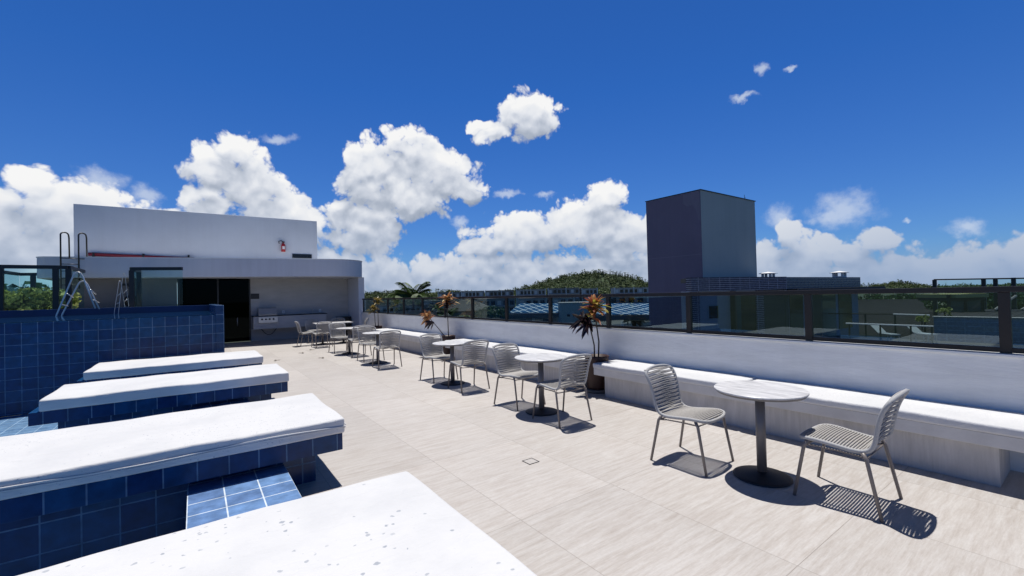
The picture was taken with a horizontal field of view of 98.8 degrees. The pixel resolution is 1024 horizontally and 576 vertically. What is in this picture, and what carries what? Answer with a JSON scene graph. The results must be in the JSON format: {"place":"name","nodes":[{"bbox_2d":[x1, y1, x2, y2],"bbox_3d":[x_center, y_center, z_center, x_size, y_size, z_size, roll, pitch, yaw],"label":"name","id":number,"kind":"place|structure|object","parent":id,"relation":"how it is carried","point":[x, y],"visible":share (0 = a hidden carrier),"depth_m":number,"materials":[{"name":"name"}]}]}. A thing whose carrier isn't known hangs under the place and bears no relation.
{"place":"outdoors","nodes":[
{"label":"outdoors","id":0,"kind":"place"},
{"bbox_2d":[5,281,50,414],"bbox_3d":[-19.399,2.200,15.486,7.854,6.182,2.555,-1,-1,-36],"label":"shrub","id":1,"kind":"object","parent":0,"point":[11,287],"visible":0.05,"depth_m":16.24,"materials":[{"name":"green plant"}]},
{"bbox_2d":[0,414,57,436],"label":"basin floor","id":2,"kind":"structure","parent":0,"point":[14,425],"depth_m":6.89,"materials":[{"name":"blue tile"}]},
{"bbox_2d":[28,382,287,428],"bbox_3d":[-4.602,1.737,6.030,2.570,0.717,1.150,-1,-1,-36],"label":"tiled day bed","id":3,"kind":"object","parent":2,"relation":"on","point":[93,414],"visible":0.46,"depth_m":5.44,"materials":[{"name":"blue tile"}]},
{"bbox_2d":[39,364,288,411],"bbox_3d":[-4.572,1.305,6.065,2.518,0.143,1.198,-1,-1,-36],"label":"day bed cushion","id":4,"kind":"object","parent":3,"relation":"on","point":[66,396],"visible":1,"depth_m":5.67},
{"bbox_2d":[76,363,261,383],"bbox_3d":[-6.085,1.801,8.030,2.510,0.717,1.290,-1,-1,-36],"label":"tiled day bed","id":5,"kind":"object","parent":2,"relation":"on","point":[81,380],"visible":0.18,"depth_m":7.38,"materials":[{"name":"blue tile"}]},
{"bbox_2d":[83,350,262,379],"bbox_3d":[-6.055,1.368,8.065,2.458,0.144,1.338,-1,-1,-36],"label":"day bed cushion","id":6,"kind":"object","parent":5,"relation":"on","point":[143,366],"visible":1,"depth_m":7.65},
{"bbox_2d":[0,433,342,575],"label":"tiled day bed","id":7,"kind":"object","parent":2,"relation":"on","point":[42,530],"visible":0.47,"depth_m":3.06,"materials":[{"name":"blue tile"}]},
{"bbox_2d":[0,393,345,500],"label":"day bed cushion","id":8,"kind":"object","parent":7,"relation":"on","point":[37,462],"visible":1,"depth_m":3.37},
{"bbox_2d":[366,296,382,325],"bbox_3d":[-4.916,0.859,15.864,0.525,1.106,0.880,-1,-1,-36],"label":"potted plant","id":9,"kind":"object","parent":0,"point":[378,301],"visible":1,"depth_m":15.78,"materials":[{"name":"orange plant"}]},
{"bbox_2d":[376,305,400,312],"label":"house","id":10,"kind":"structure","parent":0,"point":[383,308],"depth_m":119.76,"materials":[{"name":"grey"}]},
{"bbox_2d":[424,300,459,310],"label":"apartment block","id":11,"kind":"structure","parent":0,"point":[433,302],"depth_m":169.94,"materials":[{"name":"black"}]},
{"bbox_2d":[438,292,460,299],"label":"apartment block","id":12,"kind":"structure","parent":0,"point":[454,294],"depth_m":229.93,"materials":[{"name":"black"}]},
{"bbox_2d":[436,300,487,317],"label":"hip roof house","id":13,"kind":"structure","parent":0,"point":[464,307],"depth_m":77.23,"materials":[{"name":"grey"}]},
{"bbox_2d":[461,291,483,299],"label":"apartment block","id":14,"kind":"structure","parent":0,"point":[470,293],"depth_m":230.00,"materials":[{"name":"black"}]},
{"bbox_2d":[464,298,514,311],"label":"apartment block","id":15,"kind":"structure","parent":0,"point":[499,302],"depth_m":169.98,"materials":[{"name":"black"}]},
{"bbox_2d":[485,290,513,295],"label":"apartment block","id":16,"kind":"structure","parent":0,"point":[500,293],"depth_m":229.98,"materials":[{"name":"black"}]},
{"bbox_2d":[365,273,645,311],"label":"hill","id":17,"kind":"structure","parent":0,"point":[609,286],"depth_m":553.39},
{"bbox_2d":[364,269,647,309],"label":"hill forest","id":18,"kind":"object","parent":17,"relation":"on","point":[595,274],"visible":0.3,"depth_m":557.08,"materials":[{"name":"green plant"}]},
{"bbox_2d":[0,0,1023,303],"label":"sky","id":19,"kind":"structure","parent":0,"point":[463,145],"materials":[{"name":"blue"}]},
{"bbox_2d":[6,284,1020,416],"bbox_3d":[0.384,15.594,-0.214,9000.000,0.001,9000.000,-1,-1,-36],"label":"ground","id":20,"kind":"structure","parent":0,"point":[858,295],"depth_m":701.30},
{"bbox_2d":[387,281,431,313],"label":"palm tree","id":21,"kind":"object","parent":20,"relation":"on","point":[409,293],"visible":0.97,"depth_m":49.64,"materials":[{"name":"green plant"}]},
{"bbox_2d":[409,304,443,315],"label":"palm tree","id":22,"kind":"object","parent":20,"relation":"on","point":[431,309],"visible":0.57,"depth_m":49.86,"materials":[{"name":"green plant"}]},
{"bbox_2d":[432,308,470,316],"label":"palm tree","id":23,"kind":"object","parent":20,"relation":"on","point":[450,312],"visible":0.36,"depth_m":50.92,"materials":[{"name":"green plant"}]},
{"bbox_2d":[475,305,509,318],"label":"broad tree","id":24,"kind":"object","parent":20,"relation":"on","point":[490,312],"visible":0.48,"depth_m":58.72,"materials":[{"name":"green plant"}]},
{"bbox_2d":[858,294,895,299],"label":"broad tree","id":25,"kind":"object","parent":20,"relation":"on","point":[872,296],"visible":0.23,"depth_m":76.78,"materials":[{"name":"green plant"}]},
{"bbox_2d":[893,293,923,298],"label":"broad tree","id":26,"kind":"object","parent":20,"relation":"on","point":[910,296],"visible":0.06,"depth_m":78.28,"materials":[{"name":"green plant"}]},
{"bbox_2d":[920,293,1011,310],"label":"broad tree","id":27,"kind":"object","parent":20,"relation":"on","point":[943,304],"visible":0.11,"depth_m":45.99,"materials":[{"name":"green plant"}]},
{"bbox_2d":[1011,292,1023,308],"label":"broad tree","id":28,"kind":"object","parent":20,"relation":"on","point":[1020,300],"visible":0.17,"depth_m":44.52,"materials":[{"name":"green plant"}]},
{"bbox_2d":[516,288,545,305],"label":"apartment block","id":29,"kind":"structure","parent":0,"point":[521,292],"depth_m":229.99,"materials":[{"name":"black"}]},
{"bbox_2d":[509,303,558,321],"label":"solar hall","id":30,"kind":"structure","parent":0,"point":[531,311],"depth_m":85.27,"materials":[{"name":"blue"}]},
{"bbox_2d":[517,297,574,304],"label":"apartment block","id":31,"kind":"structure","parent":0,"point":[545,300],"depth_m":169.96,"materials":[{"name":"black"}]},
{"bbox_2d":[547,288,579,301],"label":"apartment block","id":32,"kind":"structure","parent":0,"point":[562,291],"depth_m":229.97,"materials":[{"name":"black"}]},
{"bbox_2d":[557,301,599,322],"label":"pale block","id":33,"kind":"structure","parent":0,"point":[566,310],"depth_m":79.94,"materials":[{"name":"black"}]},
{"bbox_2d":[579,288,597,301],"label":"apartment block","id":34,"kind":"structure","parent":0,"point":[587,291],"depth_m":230.04,"materials":[{"name":"black"}]},
{"bbox_2d":[591,303,648,326],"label":"solar hall","id":35,"kind":"structure","parent":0,"point":[630,314],"depth_m":77.55,"materials":[{"name":"blue"}]},
{"bbox_2d":[596,296,648,302],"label":"apartment block","id":36,"kind":"structure","parent":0,"point":[642,299],"depth_m":167.05,"materials":[{"name":"black"}]},
{"bbox_2d":[224,335,1023,575],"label":"terrace floor","id":37,"kind":"structure","parent":0,"point":[600,493],"depth_m":3.58,"materials":[{"name":"tile"}]},
{"bbox_2d":[0,304,224,416],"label":"swimming pool","id":38,"kind":"structure","parent":37,"relation":"on","point":[39,361],"depth_m":8.22,"materials":[{"name":"blue tile"}]},
{"bbox_2d":[0,311,214,322],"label":"pool water","id":39,"kind":"structure","parent":38,"relation":"in","point":[82,317],"depth_m":9.89,"materials":[{"name":"blue liquid"}]},
{"bbox_2d":[55,271,99,316],"bbox_3d":[-11.492,0.273,11.593,0.837,1.406,0.495,-1,-1,-36],"label":"pool ladder","id":40,"kind":"object","parent":39,"relation":"in","point":[87,287],"visible":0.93,"depth_m":11.57,"materials":[{"name":"silver metal"}]},
{"bbox_2d":[114,273,128,313],"bbox_3d":[-11.072,0.252,12.428,0.109,1.378,0.628,-1,-1,-18],"label":"pool ladder","id":41,"kind":"object","parent":38,"relation":"attached to","point":[120,294],"visible":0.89,"depth_m":12.40,"materials":[{"name":"silver metal"}]},
{"bbox_2d":[36,204,363,342],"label":"pavilion","id":42,"kind":"structure","parent":37,"relation":"on","point":[242,269],"depth_m":16.50,"materials":[{"name":"grey paint"}]},
{"bbox_2d":[59,232,87,288],"bbox_3d":[-13.741,-0.861,13.763,0.590,1.774,0.289,-1,-1,-36],"label":"roof ladder","id":43,"kind":"object","parent":42,"relation":"attached to","point":[78,258],"visible":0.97,"depth_m":13.72,"materials":[{"name":"metal"}]},
{"bbox_2d":[88,252,193,257],"bbox_3d":[-13.164,-1.116,15.700,2.904,0.210,0.160,-1,-1,-36],"label":"roof pipe","id":44,"kind":"object","parent":42,"relation":"attached to","point":[93,254],"visible":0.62,"depth_m":15.28,"materials":[{"name":"red"}]},
{"bbox_2d":[180,279,216,305],"bbox_3d":[-11.594,0.879,16.266,1.140,2.420,0.020,-1,-1,-36],"label":"glass door","id":45,"kind":"structure","parent":42,"relation":"in","point":[192,291],"depth_m":16.25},
{"bbox_2d":[219,279,249,342],"bbox_3d":[-10.684,0.865,16.884,1.020,2.420,0.084,-1,-1,-36],"label":"glass door","id":46,"kind":"structure","parent":42,"relation":"in","point":[233,293],"depth_m":16.92,"materials":[{"name":"black glass"}]},
{"bbox_2d":[251,313,326,329],"bbox_3d":[-8.964,1.326,17.759,2.680,0.507,0.653,-1,-1,-36],"label":"kitchen counter","id":47,"kind":"object","parent":42,"relation":"attached to","point":[286,320],"visible":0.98,"depth_m":17.42,"materials":[{"name":"grey paint"}]},
{"bbox_2d":[257,307,277,322],"bbox_3d":[-9.575,1.058,17.173,0.670,0.587,0.606,-1,-1,-36],"label":"gas grill","id":48,"kind":"object","parent":47,"relation":"in","point":[266,311],"visible":1,"depth_m":16.99,"materials":[{"name":"silver metal"}]},
{"bbox_2d":[191,399,248,409],"bbox_3d":[-3.361,1.797,5.135,0.654,0.511,2.088,-1,-1,-36],"label":"tiled step","id":49,"kind":"object","parent":37,"relation":"on","point":[220,404],"visible":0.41,"depth_m":5.89,"materials":[{"name":"blue tile"}]},
{"bbox_2d":[186,464,301,528],"bbox_3d":[-1.670,1.724,2.796,0.654,0.511,1.803,-1,-1,-36],"label":"tiled step","id":50,"kind":"object","parent":37,"relation":"on","point":[212,500],"visible":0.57,"depth_m":3.15,"materials":[{"name":"blue tile"}]},
{"bbox_2d":[295,321,316,346],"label":"rope chair","id":51,"kind":"object","parent":37,"relation":"on","point":[307,332],"visible":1,"depth_m":15.04,"materials":[{"name":"beige metal"}]},
{"bbox_2d":[305,319,320,342],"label":"rope chair","id":52,"kind":"object","parent":37,"relation":"on","point":[308,324],"visible":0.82,"depth_m":16.33,"materials":[{"name":"beige metal"}]},
{"bbox_2d":[311,321,332,347],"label":"rope chair","id":53,"kind":"object","parent":37,"relation":"on","point":[324,329],"visible":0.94,"depth_m":14.47,"materials":[{"name":"beige metal"}]},
{"bbox_2d":[312,321,352,344],"bbox_3d":[-6.380,1.600,15.642,1.240,0.745,0.760,-1,-1,-32],"label":"rectangular table","id":54,"kind":"object","parent":37,"relation":"on","point":[343,341],"visible":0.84,"depth_m":15.53,"materials":[{"name":"stone"}]},
{"bbox_2d":[328,323,351,353],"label":"rope chair","id":55,"kind":"object","parent":37,"relation":"on","point":[338,335],"visible":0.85,"depth_m":13.19,"materials":[{"name":"beige metal"}]},
{"bbox_2d":[336,316,350,334],"bbox_3d":[-7.290,1.630,18.983,0.520,0.780,0.520,-1,-1,-36],"label":"cabinet","id":56,"kind":"object","parent":37,"relation":"on","point":[347,318],"visible":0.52,"depth_m":18.82,"materials":[{"name":"black paint"}]},
{"bbox_2d":[336,327,356,354],"bbox_3d":[-4.672,1.516,12.597,0.704,0.745,0.704,-1,-1,-36],"label":"round table","id":57,"kind":"object","parent":37,"relation":"on","point":[349,329],"visible":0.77,"depth_m":12.56,"materials":[{"name":"white"}]},
{"bbox_2d":[347,325,371,356],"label":"rope chair","id":58,"kind":"object","parent":37,"relation":"on","point":[353,334],"visible":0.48,"depth_m":11.95,"materials":[{"name":"beige metal"}]},
{"bbox_2d":[357,326,384,361],"bbox_3d":[-3.637,1.416,11.233,0.546,0.860,0.639,-1,-1,-36],"label":"rope chair","id":59,"kind":"object","parent":37,"relation":"on","point":[367,338],"visible":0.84,"depth_m":11.33,"materials":[{"name":"fabric"}]},
{"bbox_2d":[362,331,389,363],"bbox_3d":[-3.273,1.455,10.697,0.704,0.745,0.704,-1,-1,-36],"label":"round table","id":60,"kind":"object","parent":37,"relation":"on","point":[376,333],"visible":0.79,"depth_m":10.66,"materials":[{"name":"white"}]},
{"bbox_2d":[372,330,401,368],"bbox_3d":[-2.870,1.381,10.082,0.546,0.860,0.639,-1,-1,-33],"label":"rope chair","id":61,"kind":"object","parent":37,"relation":"on","point":[392,345],"visible":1,"depth_m":9.93,"materials":[{"name":"beige metal"}]},
{"bbox_2d":[380,334,441,355],"bbox_3d":[-3.210,1.651,13.489,0.620,0.428,4.600,-1,-1,-36],"label":"wall bench","id":62,"kind":"object","parent":37,"relation":"on","point":[410,344],"depth_m":12.69,"materials":[{"name":"concrete"}]},
{"bbox_2d":[372,328,414,334],"bbox_3d":[-3.907,1.423,14.430,0.635,0.085,2.295,-1,-1,-36],"label":"bench cushion","id":63,"kind":"object","parent":62,"relation":"on","point":[386,329],"visible":0.48,"depth_m":14.43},
{"bbox_2d":[398,332,439,339],"bbox_3d":[-2.545,1.363,12.547,0.635,0.086,2.305,-1,-1,-36],"label":"bench cushion","id":64,"kind":"object","parent":62,"relation":"on","point":[417,335],"visible":0.49,"depth_m":12.60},
{"bbox_2d":[419,333,457,382],"bbox_3d":[-1.433,1.324,8.435,0.546,0.860,0.639,-1,-1,-39],"label":"rope chair","id":65,"kind":"object","parent":37,"relation":"on","point":[432,348],"visible":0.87,"depth_m":8.51,"materials":[{"name":"beige metal"}]},
{"bbox_2d":[440,335,454,353],"bbox_3d":[-1.642,1.508,11.258,0.430,0.575,0.430,-1,-1,-36],"label":"plant pot","id":66,"kind":"object","parent":37,"relation":"on","point":[444,338],"visible":0.42,"depth_m":11.10,"materials":[{"name":"brown"}]},
{"bbox_2d":[421,291,459,335],"bbox_3d":[-1.938,0.687,11.457,1.258,1.195,0.580,-2,-1,38],"label":"potted plant","id":67,"kind":"object","parent":66,"relation":"in","point":[427,317],"visible":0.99,"depth_m":11.42,"materials":[{"name":"orange plant"}]},
{"bbox_2d":[432,340,470,385],"bbox_3d":[-1.085,1.364,7.986,0.704,0.745,0.704,-1,-1,-36],"label":"round table","id":68,"kind":"object","parent":37,"relation":"on","point":[452,381],"visible":0.89,"depth_m":7.95,"materials":[{"name":"white"}]},
{"bbox_2d":[448,339,489,392],"bbox_3d":[-0.735,1.294,7.505,0.546,0.860,0.639,-1,-1,-34],"label":"rope chair","id":69,"kind":"object","parent":37,"relation":"on","point":[471,360],"visible":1,"depth_m":7.36,"materials":[{"name":"beige metal"}]},
{"bbox_2d":[445,346,586,388],"bbox_3d":[-0.051,1.513,9.118,0.620,0.428,4.570,-1,-1,-36],"label":"wall bench","id":70,"kind":"object","parent":37,"relation":"on","point":[551,370],"depth_m":8.21,"materials":[{"name":"concrete"}]},
{"bbox_2d":[445,338,515,351],"bbox_3d":[-0.742,1.285,10.051,0.635,0.085,2.284,-1,-1,-36],"label":"bench cushion","id":71,"kind":"object","parent":70,"relation":"on","point":[491,344],"visible":0.34,"depth_m":9.67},
{"bbox_2d":[497,346,584,364],"bbox_3d":[0.612,1.226,8.180,0.635,0.085,2.284,-1,-1,-36],"label":"bench cushion","id":72,"kind":"object","parent":70,"relation":"on","point":[525,350],"visible":0.39,"depth_m":8.22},
{"bbox_2d":[492,343,545,410],"bbox_3d":[0.074,1.259,6.403,0.546,0.860,0.639,-1,-1,-39],"label":"rope chair","id":73,"kind":"object","parent":37,"relation":"on","point":[521,374],"visible":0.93,"depth_m":6.47,"materials":[{"name":"beige metal"}]},
{"bbox_2d":[514,353,566,415],"bbox_3d":[0.394,1.300,5.922,0.704,0.745,0.704,-1,-1,-36],"label":"round table","id":74,"kind":"object","parent":37,"relation":"on","point":[540,359],"visible":0.93,"depth_m":5.88,"materials":[{"name":"white"}]},
{"bbox_2d":[532,354,591,428],"bbox_3d":[0.643,1.232,5.516,0.546,0.860,0.639,-1,-1,-35],"label":"rope chair","id":75,"kind":"object","parent":37,"relation":"on","point":[555,385],"visible":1,"depth_m":5.39,"materials":[{"name":"beige metal"}]},
{"bbox_2d":[585,354,608,393],"bbox_3d":[1.375,1.376,7.085,0.430,0.575,0.430,-1,-1,-36],"label":"plant pot","id":76,"kind":"object","parent":37,"relation":"on","point":[595,384],"visible":0.66,"depth_m":6.93,"materials":[{"name":"brown"}]},
{"bbox_2d":[569,294,608,356],"bbox_3d":[1.253,0.617,7.027,0.688,1.041,0.642,-1,-1,-36],"label":"potted plant","id":77,"kind":"object","parent":76,"relation":"on","point":[593,307],"visible":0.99,"depth_m":7.01,"materials":[{"name":"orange plant"}]},
{"bbox_2d":[644,364,733,476],"bbox_3d":[1.647,1.189,4.149,0.546,0.860,0.639,-1,-1,-40],"label":"rope chair","id":78,"kind":"object","parent":37,"relation":"on","point":[695,415],"visible":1,"depth_m":4.16,"materials":[{"name":"beige metal"}]},
{"bbox_2d":[361,312,1023,472],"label":"parapet wall","id":79,"kind":"structure","parent":37,"relation":"on","point":[988,380],"depth_m":5.02,"materials":[{"name":"paint"}]},
{"bbox_2d":[362,286,1023,353],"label":"glass balustrade","id":80,"kind":"object","parent":79,"relation":"on","point":[1005,321],"visible":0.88,"depth_m":4.98,"materials":[{"name":"brown metal"}]},
{"bbox_2d":[714,380,809,487],"bbox_3d":[2.111,1.227,3.720,0.704,0.745,0.704,-1,-1,-36],"label":"round table","id":81,"kind":"object","parent":37,"relation":"on","point":[760,394],"visible":1,"depth_m":3.68,"materials":[{"name":"stone"}]},
{"bbox_2d":[594,368,1023,486],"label":"wall bench","id":82,"kind":"object","parent":37,"relation":"on","point":[977,456],"depth_m":4.02,"materials":[{"name":"concrete"}]},
{"bbox_2d":[593,359,756,387],"bbox_3d":[2.130,1.160,6.080,0.635,0.084,2.170,-1,-1,-36],"label":"bench cushion","id":83,"kind":"object","parent":82,"relation":"on","point":[699,377],"visible":0.73,"depth_m":5.79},
{"bbox_2d":[753,379,1023,438],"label":"bench cushion","id":84,"kind":"object","parent":82,"relation":"on","point":[999,422],"visible":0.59,"depth_m":3.80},
{"bbox_2d":[793,389,909,522],"bbox_3d":[2.554,1.155,3.295,0.546,0.860,0.639,-1,-1,-38],"label":"rope chair","id":85,"kind":"object","parent":37,"relation":"on","point":[882,433],"visible":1,"depth_m":3.25,"materials":[{"name":"beige metal"}]},
{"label":"pool deck","id":86,"kind":"structure","parent":37,"relation":"on","visible":0},
{"bbox_2d":[0,265,84,310],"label":"glass fence","id":87,"kind":"object","parent":86,"relation":"on","point":[55,286],"visible":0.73,"depth_m":11.99,"materials":[{"name":"black paint"}]},
{"bbox_2d":[5,286,81,310],"bbox_3d":[-13.509,0.386,12.360,2.031,0.891,1.341,-1,-1,-36],"label":"hedge","id":88,"kind":"object","parent":86,"relation":"on","point":[39,298],"visible":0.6,"depth_m":12.12,"materials":[{"name":"green plant"}]},
{"bbox_2d":[129,267,182,306],"bbox_3d":[-11.622,0.031,13.823,2.665,1.290,1.044,-2,-1,28],"label":"glass fence","id":89,"kind":"object","parent":86,"relation":"on","point":[132,270],"visible":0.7,"depth_m":13.40,"materials":[{"name":"black paint"}]},
{"bbox_2d":[611,287,647,293],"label":"apartment block","id":90,"kind":"structure","parent":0,"point":[629,290],"depth_m":230.11,"materials":[{"name":"white"}]},
{"bbox_2d":[645,189,756,328],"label":"service tower","id":91,"kind":"structure","parent":0,"point":[699,233],"depth_m":22.68,"materials":[{"name":"grey"}]},
{"bbox_2d":[681,277,885,336],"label":"neighbouring building","id":92,"kind":"structure","parent":0,"point":[775,314],"depth_m":20.68,"materials":[{"name":"grey concrete"}]},
{"bbox_2d":[709,306,717,318],"bbox_3d":[8.808,1.056,19.169,0.540,0.540,0.030,-1,-1,-24],"label":"window","id":93,"kind":"structure","parent":92,"relation":"in","point":[713,310],"depth_m":19.15,"materials":[{"name":"black"}]},
{"bbox_2d":[741,295,756,332],"bbox_3d":[10.590,2.014,19.952,1.560,3.600,0.012,-1,-1,-24],"label":"doorway","id":94,"kind":"structure","parent":92,"relation":"in","point":[748,302],"depth_m":20.08,"materials":[{"name":"glass"}]},
{"bbox_2d":[789,295,803,335],"bbox_3d":[14.171,3.405,21.727,1.400,6.290,0.030,-1,-1,-34],"label":"doorway","id":95,"kind":"structure","parent":92,"relation":"in","point":[795,301],"depth_m":21.72,"materials":[{"name":"glass"}]},
{"bbox_2d":[813,294,822,336],"bbox_3d":[15.918,3.378,22.893,1.400,6.290,0.030,-1,-1,-34],"label":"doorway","id":96,"kind":"structure","parent":92,"relation":"in","point":[817,305],"depth_m":23.02,"materials":[{"name":"glass"}]},
{"bbox_2d":[821,294,836,336],"bbox_3d":[17.290,3.357,23.809,1.700,6.290,0.030,-1,-1,-34],"label":"window pane","id":97,"kind":"structure","parent":92,"relation":"in","point":[829,324],"depth_m":23.79,"materials":[{"name":"teal"}]},
{"bbox_2d":[838,294,852,328],"bbox_3d":[19.027,1.275,25.031,1.800,2.000,0.030,-1,-1,-34],"label":"window","id":98,"kind":"structure","parent":92,"relation":"in","point":[844,300],"depth_m":24.96,"materials":[{"name":"black"}]},
{"bbox_2d":[834,336,1023,347],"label":"terrace","id":99,"kind":"structure","parent":0,"point":[949,342],"depth_m":20.38,"materials":[{"name":"black"}]},
{"bbox_2d":[828,313,929,339],"bbox_3d":[18.670,2.169,22.452,3.979,1.759,0.557,-2,-1,42],"label":"terrace railing","id":100,"kind":"object","parent":99,"relation":"on","point":[895,330],"visible":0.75,"depth_m":21.96,"materials":[{"name":"metal"}]},
{"bbox_2d":[871,325,900,340],"bbox_3d":[16.297,2.094,19.146,0.372,0.873,1.178,-1,-1,4],"label":"sun lounger","id":101,"kind":"object","parent":99,"relation":"on","point":[876,329],"visible":0.8,"depth_m":19.25,"materials":[{"name":"grey"}]},
{"bbox_2d":[846,323,933,342],"bbox_3d":[14.534,2.130,16.974,0.190,1.490,2.618,-1,-1,-39],"label":"terrace railing","id":102,"kind":"object","parent":99,"relation":"on","point":[931,326],"visible":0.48,"depth_m":16.78,"materials":[{"name":"metal"}]},
{"bbox_2d":[906,326,937,342],"bbox_3d":[17.612,2.058,18.863,0.372,0.873,1.178,-1,-1,4],"label":"sun lounger","id":103,"kind":"object","parent":99,"relation":"on","point":[916,331],"visible":0.87,"depth_m":18.95,"materials":[{"name":"grey"}]},
{"bbox_2d":[915,314,929,329],"bbox_3d":[19.392,1.621,20.712,0.534,0.772,0.586,-1,-1,-15],"label":"terrace bush","id":104,"kind":"object","parent":99,"relation":"on","point":[921,319],"visible":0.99,"depth_m":20.69,"materials":[{"name":"green plant"}]},
{"bbox_2d":[858,299,1011,339],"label":"tiled roof","id":105,"kind":"structure","parent":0,"point":[899,306],"depth_m":47.05,"materials":[{"name":"tile"}]},
{"bbox_2d":[932,309,1023,344],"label":"pool terrace","id":106,"kind":"structure","parent":0,"point":[978,327],"depth_m":20.18,"materials":[{"name":"tile"}]},
{"bbox_2d":[916,292,1023,311],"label":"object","id":107,"kind":"object","parent":106,"relation":"on","point":[960,302],"visible":0.66,"depth_m":23.99,"materials":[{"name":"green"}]},
{"bbox_2d":[932,278,1023,315],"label":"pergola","id":108,"kind":"object","parent":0,"point":[983,284],"visible":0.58,"depth_m":28.75,"materials":[{"name":"black paint"}]},
{"bbox_3d":[-1.279,1.592,1.386,2.515,0.717,1.285,-1,-1,-36],"label":"tiled day bed","id":109,"kind":"object","parent":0,"visible":0},
{"bbox_2d":[17,471,536,575],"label":"day bed cushion","id":110,"kind":"object","parent":109,"relation":"on","point":[405,523],"visible":1,"depth_m":1.87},
{"bbox_3d":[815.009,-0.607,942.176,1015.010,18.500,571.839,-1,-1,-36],"label":"distant hill","id":111,"kind":"structure","parent":0,"visible":0},
{"bbox_2d":[861,279,1023,288],"bbox_3d":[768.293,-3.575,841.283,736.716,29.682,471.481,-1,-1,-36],"label":"distant forest","id":112,"kind":"object","parent":111,"relation":"on","point":[898,284],"visible":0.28,"depth_m":858.87,"materials":[{"name":"green plant"}]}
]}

